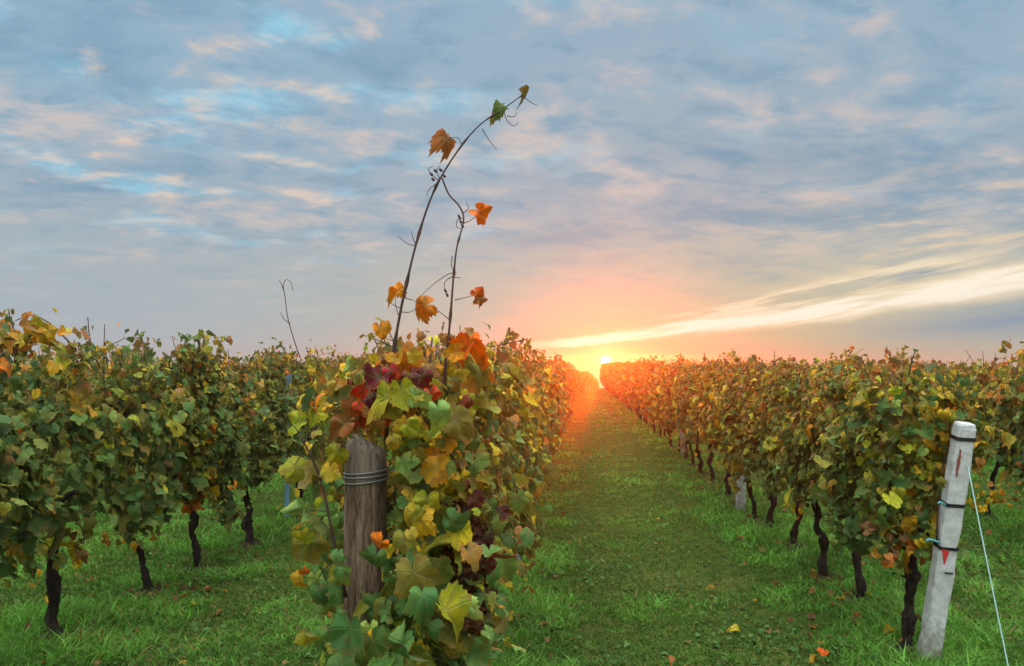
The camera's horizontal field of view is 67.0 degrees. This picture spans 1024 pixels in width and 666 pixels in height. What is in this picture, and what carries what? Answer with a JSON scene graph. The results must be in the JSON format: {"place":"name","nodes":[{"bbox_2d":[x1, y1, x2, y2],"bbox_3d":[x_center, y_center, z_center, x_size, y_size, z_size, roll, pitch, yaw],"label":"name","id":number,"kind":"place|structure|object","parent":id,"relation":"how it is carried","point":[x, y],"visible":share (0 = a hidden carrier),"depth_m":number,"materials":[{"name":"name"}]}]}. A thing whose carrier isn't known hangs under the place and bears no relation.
{"place":"outdoors","nodes":[
{"label":"outdoors","id":0,"kind":"place"},
{"bbox_2d":[0,388,1023,665],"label":"ground","id":1,"kind":"structure","parent":0,"point":[610,512],"depth_m":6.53,"materials":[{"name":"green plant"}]},
{"bbox_2d":[23,622,35,630],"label":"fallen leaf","id":2,"kind":"object","parent":1,"relation":"on","point":[27,625],"visible":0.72,"depth_m":4.84,"materials":[{"name":"brown plant"}]},
{"bbox_2d":[0,328,81,603],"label":"grapevine","id":3,"kind":"object","parent":1,"relation":"on","point":[21,463],"visible":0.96,"depth_m":4.12,"materials":[{"name":"green plant"}]},
{"bbox_2d":[1,346,89,508],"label":"grapevine","id":4,"kind":"object","parent":1,"relation":"on","point":[26,368],"visible":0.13,"depth_m":7.92,"materials":[{"name":"green plant"}]},
{"bbox_2d":[25,346,143,510],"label":"grapevine","id":5,"kind":"object","parent":1,"relation":"on","point":[98,377],"visible":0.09,"depth_m":8.94,"materials":[{"name":"green plant"}]},
{"bbox_2d":[0,308,185,635],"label":"grapevine","id":6,"kind":"object","parent":1,"relation":"on","point":[125,506],"visible":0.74,"depth_m":4.77,"materials":[{"name":"green plant"}]},
{"bbox_2d":[73,335,172,467],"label":"grapevine","id":7,"kind":"object","parent":1,"relation":"on","point":[162,378],"depth_m":9.94,"materials":[{"name":"green plant"}]},
{"bbox_2d":[69,317,235,589],"bbox_3d":[-2.769,0.963,5.966,1.036,2.173,1.446,0,-2,2],"label":"grapevine","id":8,"kind":"object","parent":1,"relation":"on","point":[177,399],"visible":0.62,"depth_m":5.86,"materials":[{"name":"green plant"}]},
{"bbox_2d":[138,358,186,458],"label":"grapevine","id":9,"kind":"object","parent":1,"relation":"on","point":[167,387],"visible":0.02,"depth_m":10.89,"materials":[{"name":"green plant"}]},
{"bbox_2d":[116,336,269,566],"bbox_3d":[-2.644,1.052,6.595,1.003,2.040,1.383,0,-3,9],"label":"grapevine","id":10,"kind":"object","parent":1,"relation":"on","point":[230,448],"visible":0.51,"depth_m":6.48,"materials":[{"name":"green plant"}]},
{"bbox_2d":[171,354,243,452],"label":"grapevine","id":11,"kind":"object","parent":1,"relation":"on","point":[225,361],"visible":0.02,"depth_m":11.96,"materials":[{"name":"green plant"}]},
{"bbox_2d":[221,356,257,436],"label":"grapevine","id":12,"kind":"object","parent":1,"relation":"on","point":[249,389],"visible":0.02,"depth_m":12.93,"materials":[{"name":"green plant"}]},
{"bbox_2d":[223,345,279,458],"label":"grapevine","id":13,"kind":"object","parent":1,"relation":"on","point":[236,358],"visible":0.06,"depth_m":13.65,"materials":[{"name":"green plant"}]},
{"bbox_2d":[209,337,306,542],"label":"grapevine","id":14,"kind":"object","parent":1,"relation":"on","point":[278,441],"visible":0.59,"depth_m":7.41,"materials":[{"name":"green plant"}]},
{"bbox_2d":[250,348,295,428],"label":"grapevine","id":15,"kind":"object","parent":1,"relation":"on","point":[281,381],"visible":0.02,"depth_m":14.82,"materials":[{"name":"green plant"}]},
{"bbox_2d":[284,374,290,517],"bbox_3d":[-2.494,1.312,8.602,0.052,1.700,0.022,0,-3,5],"label":"metal stake","id":16,"kind":"object","parent":1,"relation":"on","point":[287,494],"visible":0.24,"depth_m":8.58,"materials":[{"name":"blue paint"}]},
{"bbox_2d":[247,279,348,514],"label":"grapevine","id":17,"kind":"object","parent":1,"relation":"on","point":[312,364],"visible":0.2,"depth_m":8.46,"materials":[{"name":"green plant"}]},
{"bbox_2d":[275,351,355,500],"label":"grapevine","id":18,"kind":"object","parent":1,"relation":"on","point":[307,386],"visible":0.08,"depth_m":9.76,"materials":[{"name":"green plant"}]},
{"bbox_2d":[300,344,375,437],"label":"grapevine","id":19,"kind":"object","parent":1,"relation":"on","point":[332,352],"visible":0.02,"depth_m":10.70,"materials":[{"name":"green plant"}]},
{"bbox_2d":[343,432,389,623],"bbox_3d":[-0.439,1.124,2.301,0.137,1.650,0.137,0,-3,5],"label":"wooden post","id":20,"kind":"object","parent":1,"relation":"on","point":[366,473],"visible":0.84,"depth_m":2.27,"materials":[{"name":"brown wood"}]},
{"bbox_2d":[271,317,538,644],"bbox_3d":[-0.382,0.896,3.298,1.001,1.973,1.394,0,-3,4],"label":"grapevine","id":21,"kind":"object","parent":1,"relation":"on","point":[503,471],"visible":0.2,"depth_m":3.15,"materials":[{"name":"green plant"}]},
{"bbox_2d":[277,85,537,665],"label":"grapevine","id":22,"kind":"object","parent":1,"relation":"on","point":[449,566],"visible":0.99,"depth_m":2.20,"materials":[{"name":"green plant"}]},
{"bbox_2d":[386,325,560,593],"bbox_3d":[-0.231,0.948,4.256,1.015,2.019,1.366,0,-2,2],"label":"grapevine","id":23,"kind":"object","parent":1,"relation":"on","point":[518,396],"visible":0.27,"depth_m":3.93,"materials":[{"name":"green plant"}]},
{"bbox_2d":[426,327,555,574],"bbox_3d":[-0.189,0.965,5.193,1.004,2.015,1.536,0,-3,5],"label":"grapevine","id":24,"kind":"object","parent":1,"relation":"on","point":[514,358],"visible":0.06,"depth_m":4.89,"materials":[{"name":"green plant"}]},
{"bbox_2d":[0,447,1023,665],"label":"clover","id":25,"kind":"object","parent":1,"relation":"on","point":[613,660],"visible":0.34,"depth_m":5.34,"materials":[{"name":"green plant"}]},
{"bbox_2d":[2,359,1023,450],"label":"vineyard rows","id":26,"kind":"object","parent":1,"relation":"on","point":[991,368],"visible":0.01,"depth_m":15.29,"materials":[{"name":"green plant"}]},
{"bbox_2d":[3,448,1023,665],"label":"leaf litter","id":27,"kind":"object","parent":1,"relation":"on","point":[813,573],"visible":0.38,"depth_m":5.86,"materials":[{"name":"brown plant"}]},
{"bbox_2d":[477,355,555,502],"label":"grapevine","id":28,"kind":"object","parent":1,"relation":"on","point":[551,440],"visible":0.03,"depth_m":6.84,"materials":[{"name":"green plant"}]},
{"bbox_2d":[480,333,557,582],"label":"grapevine","id":29,"kind":"object","parent":1,"relation":"on","point":[544,419],"visible":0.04,"depth_m":5.97,"materials":[{"name":"green plant"}]},
{"bbox_2d":[487,344,561,487],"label":"grapevine","id":30,"kind":"object","parent":1,"relation":"on","point":[554,398],"visible":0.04,"depth_m":8.67,"materials":[{"name":"orange plant"}]},
{"bbox_2d":[486,352,564,490],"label":"grapevine","id":31,"kind":"object","parent":1,"relation":"on","point":[556,425],"visible":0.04,"depth_m":7.62,"materials":[{"name":"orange plant"}]},
{"bbox_2d":[505,345,565,462],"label":"grapevine","id":32,"kind":"object","parent":1,"relation":"on","point":[561,402],"visible":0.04,"depth_m":9.72,"materials":[{"name":"orange plant"}]},
{"bbox_2d":[532,359,566,453],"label":"grapevine","id":33,"kind":"object","parent":1,"relation":"on","point":[564,405],"visible":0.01,"depth_m":10.96,"materials":[{"name":"orange plant"}]},
{"bbox_2d":[529,358,572,442],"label":"grapevine","id":34,"kind":"object","parent":1,"relation":"on","point":[561,376],"visible":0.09,"depth_m":12.48,"materials":[{"name":"orange plant"}]},
{"bbox_2d":[547,356,566,431],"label":"grapevine","id":35,"kind":"object","parent":1,"relation":"on","point":[563,397],"visible":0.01,"depth_m":11.62,"materials":[{"name":"orange plant"}]},
{"bbox_2d":[542,361,571,433],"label":"grapevine","id":36,"kind":"object","parent":1,"relation":"on","point":[566,416],"visible":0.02,"depth_m":15.48,"materials":[{"name":"orange plant"}]},
{"bbox_2d":[546,356,571,421],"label":"grapevine","id":37,"kind":"object","parent":1,"relation":"on","point":[567,374],"visible":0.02,"depth_m":19.52,"materials":[{"name":"orange plant"}]},
{"bbox_2d":[544,358,577,422],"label":"grapevine","id":38,"kind":"object","parent":1,"relation":"on","point":[571,394],"visible":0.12,"depth_m":17.39,"materials":[{"name":"orange plant"}]},
{"bbox_2d":[551,355,570,414],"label":"grapevine","id":39,"kind":"object","parent":1,"relation":"on","point":[561,361],"visible":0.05,"depth_m":16.64,"materials":[{"name":"orange plant"}]},
{"bbox_2d":[553,353,568,415],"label":"grapevine","id":40,"kind":"object","parent":1,"relation":"on","point":[567,410],"visible":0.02,"depth_m":14.55,"materials":[{"name":"orange plant"}]},
{"bbox_2d":[567,367,575,417],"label":"grapevine","id":41,"kind":"object","parent":1,"relation":"on","point":[573,382],"visible":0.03,"depth_m":20.29,"materials":[{"name":"orange plant"}]},
{"bbox_2d":[567,366,575,408],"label":"grapevine","id":42,"kind":"object","parent":1,"relation":"on","point":[573,399],"visible":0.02,"depth_m":21.94,"materials":[{"name":"orange plant"}]},
{"bbox_2d":[567,362,576,406],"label":"grapevine","id":43,"kind":"object","parent":1,"relation":"on","point":[574,388],"visible":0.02,"depth_m":24.07,"materials":[{"name":"orange plant"}]},
{"bbox_2d":[570,364,578,393],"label":"grapevine","id":44,"kind":"object","parent":1,"relation":"on","point":[576,386],"visible":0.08,"depth_m":27.76,"materials":[{"name":"orange plant"}]},
{"bbox_2d":[605,363,614,395],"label":"grapevine","id":45,"kind":"object","parent":1,"relation":"on","point":[607,379],"visible":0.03,"depth_m":44.80,"materials":[{"name":"orange plant"}]},
{"bbox_2d":[607,363,616,397],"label":"grapevine","id":46,"kind":"object","parent":1,"relation":"on","point":[610,381],"visible":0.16,"depth_m":41.11,"materials":[{"name":"orange plant"}]},
{"bbox_2d":[610,360,623,397],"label":"grapevine","id":47,"kind":"object","parent":1,"relation":"on","point":[612,384],"visible":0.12,"depth_m":39.49,"materials":[{"name":"orange plant"}]},
{"bbox_2d":[611,361,624,390],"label":"grapevine","id":48,"kind":"object","parent":1,"relation":"on","point":[615,366],"visible":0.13,"depth_m":37.30,"materials":[{"name":"orange plant"}]},
{"bbox_2d":[614,364,625,405],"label":"grapevine","id":49,"kind":"object","parent":1,"relation":"on","point":[617,384],"visible":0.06,"depth_m":33.65,"materials":[{"name":"orange plant"}]},
{"bbox_2d":[612,360,627,404],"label":"grapevine","id":50,"kind":"object","parent":1,"relation":"on","point":[617,380],"visible":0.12,"depth_m":34.96,"materials":[{"name":"orange plant"}]},
{"bbox_2d":[615,366,627,402],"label":"grapevine","id":51,"kind":"object","parent":1,"relation":"on","point":[617,371],"visible":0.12,"depth_m":32.94,"materials":[{"name":"orange plant"}]},
{"bbox_2d":[616,363,627,406],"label":"grapevine","id":52,"kind":"object","parent":1,"relation":"on","point":[618,390],"visible":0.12,"depth_m":32.10,"materials":[{"name":"orange plant"}]},
{"bbox_2d":[618,362,630,409],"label":"grapevine","id":53,"kind":"object","parent":1,"relation":"on","point":[622,387],"visible":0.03,"depth_m":30.05,"materials":[{"name":"orange plant"}]},
{"bbox_2d":[617,362,633,407],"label":"grapevine","id":54,"kind":"object","parent":1,"relation":"on","point":[619,383],"visible":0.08,"depth_m":30.95,"materials":[{"name":"orange plant"}]},
{"bbox_2d":[620,359,636,411],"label":"grapevine","id":55,"kind":"object","parent":1,"relation":"on","point":[625,395],"visible":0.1,"depth_m":28.98,"materials":[{"name":"orange plant"}]},
{"bbox_2d":[620,357,639,411],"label":"grapevine","id":56,"kind":"object","parent":1,"relation":"on","point":[623,383],"visible":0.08,"depth_m":27.04,"materials":[{"name":"orange plant"}]},
{"bbox_2d":[622,357,644,414],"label":"grapevine","id":57,"kind":"object","parent":1,"relation":"on","point":[624,377],"visible":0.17,"depth_m":26.04,"materials":[{"name":"orange plant"}]},
{"bbox_2d":[627,363,641,419],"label":"grapevine","id":58,"kind":"object","parent":1,"relation":"on","point":[630,394],"visible":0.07,"depth_m":24.44,"materials":[{"name":"orange plant"}]},
{"bbox_2d":[627,360,646,418],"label":"grapevine","id":59,"kind":"object","parent":1,"relation":"on","point":[628,388],"visible":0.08,"depth_m":25.29,"materials":[{"name":"orange plant"}]},
{"bbox_2d":[626,360,649,422],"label":"grapevine","id":60,"kind":"object","parent":1,"relation":"on","point":[632,392],"visible":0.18,"depth_m":23.39,"materials":[{"name":"orange plant"}]},
{"bbox_2d":[630,356,654,423],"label":"grapevine","id":61,"kind":"object","parent":1,"relation":"on","point":[633,379],"visible":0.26,"depth_m":22.48,"materials":[{"name":"orange plant"}]},
{"bbox_2d":[635,358,656,426],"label":"grapevine","id":62,"kind":"object","parent":1,"relation":"on","point":[642,363],"visible":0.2,"depth_m":20.78,"materials":[{"name":"orange plant"}]},
{"bbox_2d":[635,360,663,424],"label":"grapevine","id":63,"kind":"object","parent":1,"relation":"on","point":[638,389],"visible":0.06,"depth_m":21.61,"materials":[{"name":"orange plant"}]},
{"bbox_2d":[637,358,663,432],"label":"grapevine","id":64,"kind":"object","parent":1,"relation":"on","point":[640,394],"visible":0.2,"depth_m":19.88,"materials":[{"name":"orange plant"}]},
{"bbox_2d":[641,356,672,435],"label":"grapevine","id":65,"kind":"object","parent":1,"relation":"on","point":[644,391],"visible":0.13,"depth_m":18.79,"materials":[{"name":"orange plant"}]},
{"bbox_2d":[645,359,674,437],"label":"grapevine","id":66,"kind":"object","parent":1,"relation":"on","point":[652,420],"visible":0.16,"depth_m":17.95,"materials":[{"name":"orange plant"}]},
{"bbox_2d":[649,355,683,447],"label":"grapevine","id":67,"kind":"object","parent":1,"relation":"on","point":[660,415],"visible":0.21,"depth_m":16.14,"materials":[{"name":"orange plant"}]},
{"bbox_2d":[647,359,685,442],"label":"grapevine","id":68,"kind":"object","parent":1,"relation":"on","point":[653,385],"visible":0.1,"depth_m":17.06,"materials":[{"name":"orange plant"}]},
{"bbox_2d":[666,654,674,665],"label":"fallen leaf","id":69,"kind":"object","parent":1,"relation":"on","point":[671,658],"visible":1,"depth_m":4.46,"materials":[{"name":"orange plant"}]},
{"bbox_2d":[653,356,696,453],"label":"grapevine","id":70,"kind":"object","parent":1,"relation":"on","point":[661,390],"visible":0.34,"depth_m":15.10,"materials":[{"name":"orange plant"}]},
{"bbox_2d":[680,424,684,453],"bbox_3d":[3.342,1.647,15.107,0.110,1.674,0.109,0,-2,5],"label":"concrete post","id":71,"kind":"object","parent":1,"relation":"on","point":[681,434],"visible":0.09,"depth_m":15.04,"materials":[{"name":"grey concrete"}]},
{"bbox_2d":[663,361,705,458],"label":"grapevine","id":72,"kind":"object","parent":1,"relation":"on","point":[672,373],"visible":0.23,"depth_m":14.14,"materials":[{"name":"orange plant"}]},
{"bbox_2d":[664,352,706,463],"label":"grapevine","id":73,"kind":"object","parent":1,"relation":"on","point":[672,395],"visible":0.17,"depth_m":13.49,"materials":[{"name":"orange plant"}]},
{"bbox_2d":[670,362,723,471],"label":"grapevine","id":74,"kind":"object","parent":1,"relation":"on","point":[684,412],"visible":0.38,"depth_m":12.31,"materials":[{"name":"orange plant"}]},
{"bbox_2d":[681,355,736,480],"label":"grapevine","id":75,"kind":"object","parent":1,"relation":"on","point":[691,436],"visible":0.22,"depth_m":11.46,"materials":[{"name":"orange plant"}]},
{"bbox_2d":[706,584,714,588],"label":"fallen leaf","id":76,"kind":"object","parent":1,"relation":"on","point":[710,586],"visible":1,"depth_m":5.89,"materials":[{"name":"yellow plant"}]},
{"bbox_2d":[690,353,758,493],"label":"grapevine","id":77,"kind":"object","parent":1,"relation":"on","point":[698,403],"visible":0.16,"depth_m":10.23,"materials":[{"name":"orange plant"}]},
{"bbox_2d":[725,624,739,632],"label":"fallen leaf","id":78,"kind":"object","parent":1,"relation":"on","point":[734,627],"visible":0.99,"depth_m":5.00,"materials":[{"name":"yellow plant"}]},
{"bbox_2d":[699,352,773,495],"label":"grapevine","id":79,"kind":"object","parent":1,"relation":"on","point":[710,384],"visible":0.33,"depth_m":9.49,"materials":[{"name":"orange plant"}]},
{"bbox_2d":[735,386,745,510],"bbox_3d":[2.687,1.379,9.097,0.108,1.663,0.107,0,-2,5],"label":"concrete post","id":80,"kind":"object","parent":1,"relation":"on","point":[740,498],"visible":0.19,"depth_m":9.03,"materials":[{"name":"grey concrete"}]},
{"bbox_2d":[728,357,753,373],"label":"grapevine","id":81,"kind":"object","parent":1,"relation":"on","point":[739,363],"visible":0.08,"depth_m":21.13,"materials":[{"name":"green plant"}]},
{"bbox_2d":[705,348,782,517],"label":"grapevine","id":82,"kind":"object","parent":1,"relation":"on","point":[716,432],"visible":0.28,"depth_m":8.60,"materials":[{"name":"green plant"}]},
{"bbox_2d":[741,355,769,371],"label":"grapevine","id":83,"kind":"object","parent":1,"relation":"on","point":[759,363],"visible":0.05,"depth_m":20.36,"materials":[{"name":"green plant"}]},
{"bbox_2d":[713,354,821,527],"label":"grapevine","id":84,"kind":"object","parent":1,"relation":"on","point":[735,468],"visible":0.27,"depth_m":8.06,"materials":[{"name":"green plant"}]},
{"bbox_2d":[762,355,787,390],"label":"grapevine","id":85,"kind":"object","parent":1,"relation":"on","point":[772,367],"visible":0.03,"depth_m":17.40,"materials":[{"name":"green plant"}]},
{"bbox_2d":[734,351,837,543],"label":"grapevine","id":86,"kind":"object","parent":1,"relation":"on","point":[770,478],"visible":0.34,"depth_m":7.13,"materials":[{"name":"green plant"}]},
{"bbox_2d":[808,654,817,662],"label":"fallen leaf","id":87,"kind":"object","parent":1,"relation":"on","point":[812,657],"visible":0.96,"depth_m":4.48,"materials":[{"name":"yellow plant"}]},
{"bbox_2d":[800,361,834,407],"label":"grapevine","id":88,"kind":"object","parent":1,"relation":"on","point":[807,364],"visible":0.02,"depth_m":14.68,"materials":[{"name":"green plant"}]},
{"bbox_2d":[816,647,828,655],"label":"fallen leaf","id":89,"kind":"object","parent":1,"relation":"on","point":[822,652],"visible":1,"depth_m":4.47,"materials":[{"name":"orange plant"}]},
{"bbox_2d":[762,349,885,575],"bbox_3d":[2.524,1.086,6.293,0.898,1.900,1.394,0,-3,9],"label":"grapevine","id":90,"kind":"object","parent":1,"relation":"on","point":[792,441],"visible":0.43,"depth_m":6.20,"materials":[{"name":"green plant"}]},
{"bbox_2d":[811,349,852,397],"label":"grapevine","id":91,"kind":"object","parent":1,"relation":"on","point":[833,360],"visible":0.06,"depth_m":13.44,"materials":[{"name":"green plant"}]},
{"bbox_2d":[780,345,924,597],"bbox_3d":[2.521,1.056,5.644,0.848,1.910,1.440,0,-3,5],"label":"grapevine","id":92,"kind":"object","parent":1,"relation":"on","point":[807,422],"visible":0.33,"depth_m":5.67,"materials":[{"name":"green plant"}]},
{"bbox_2d":[825,346,894,403],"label":"grapevine","id":93,"kind":"object","parent":1,"relation":"on","point":[849,361],"visible":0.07,"depth_m":12.29,"materials":[{"name":"green plant"}]},
{"bbox_2d":[852,352,916,468],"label":"grapevine","id":94,"kind":"object","parent":1,"relation":"on","point":[854,366],"visible":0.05,"depth_m":11.22,"materials":[{"name":"green plant"}]},
{"bbox_2d":[809,349,1016,646],"bbox_3d":[2.394,1.038,4.862,1.056,1.883,1.227,0,-3,5],"label":"grapevine","id":95,"kind":"object","parent":1,"relation":"on","point":[922,458],"visible":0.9,"depth_m":4.53,"materials":[{"name":"green plant"}]},
{"bbox_2d":[870,346,962,418],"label":"grapevine","id":96,"kind":"object","parent":1,"relation":"on","point":[889,365],"visible":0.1,"depth_m":10.64,"materials":[{"name":"green plant"}]},
{"bbox_2d":[917,421,976,665],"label":"concrete post","id":97,"kind":"object","parent":1,"relation":"on","point":[952,501],"visible":0.98,"depth_m":4.33,"materials":[{"name":"grey concrete"}]},
{"bbox_2d":[967,466,1008,665],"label":"guy wire","id":98,"kind":"object","parent":97,"relation":"attached to","point":[988,567],"visible":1,"depth_m":4.01,"materials":[{"name":"silver metal"}]},
{"bbox_2d":[903,355,995,476],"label":"grapevine","id":99,"kind":"object","parent":1,"relation":"on","point":[944,374],"visible":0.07,"depth_m":9.45,"materials":[{"name":"green plant"}]},
{"bbox_2d":[922,337,1023,515],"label":"grapevine","id":100,"kind":"object","parent":1,"relation":"on","point":[979,462],"visible":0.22,"depth_m":8.47,"materials":[{"name":"green plant"}]},
{"bbox_2d":[965,346,1023,512],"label":"grapevine","id":101,"kind":"object","parent":1,"relation":"on","point":[1004,398],"visible":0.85,"depth_m":7.65,"materials":[{"name":"green plant"}]},
{"bbox_2d":[1013,375,1023,479],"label":"grapevine","id":102,"kind":"object","parent":1,"relation":"on","point":[1020,396],"visible":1,"depth_m":7.27,"materials":[{"name":"green plant"}]},
{"bbox_2d":[0,0,1023,387],"label":"sky","id":103,"kind":"structure","parent":0,"point":[799,179],"materials":[{"name":"blue"}]}
]}

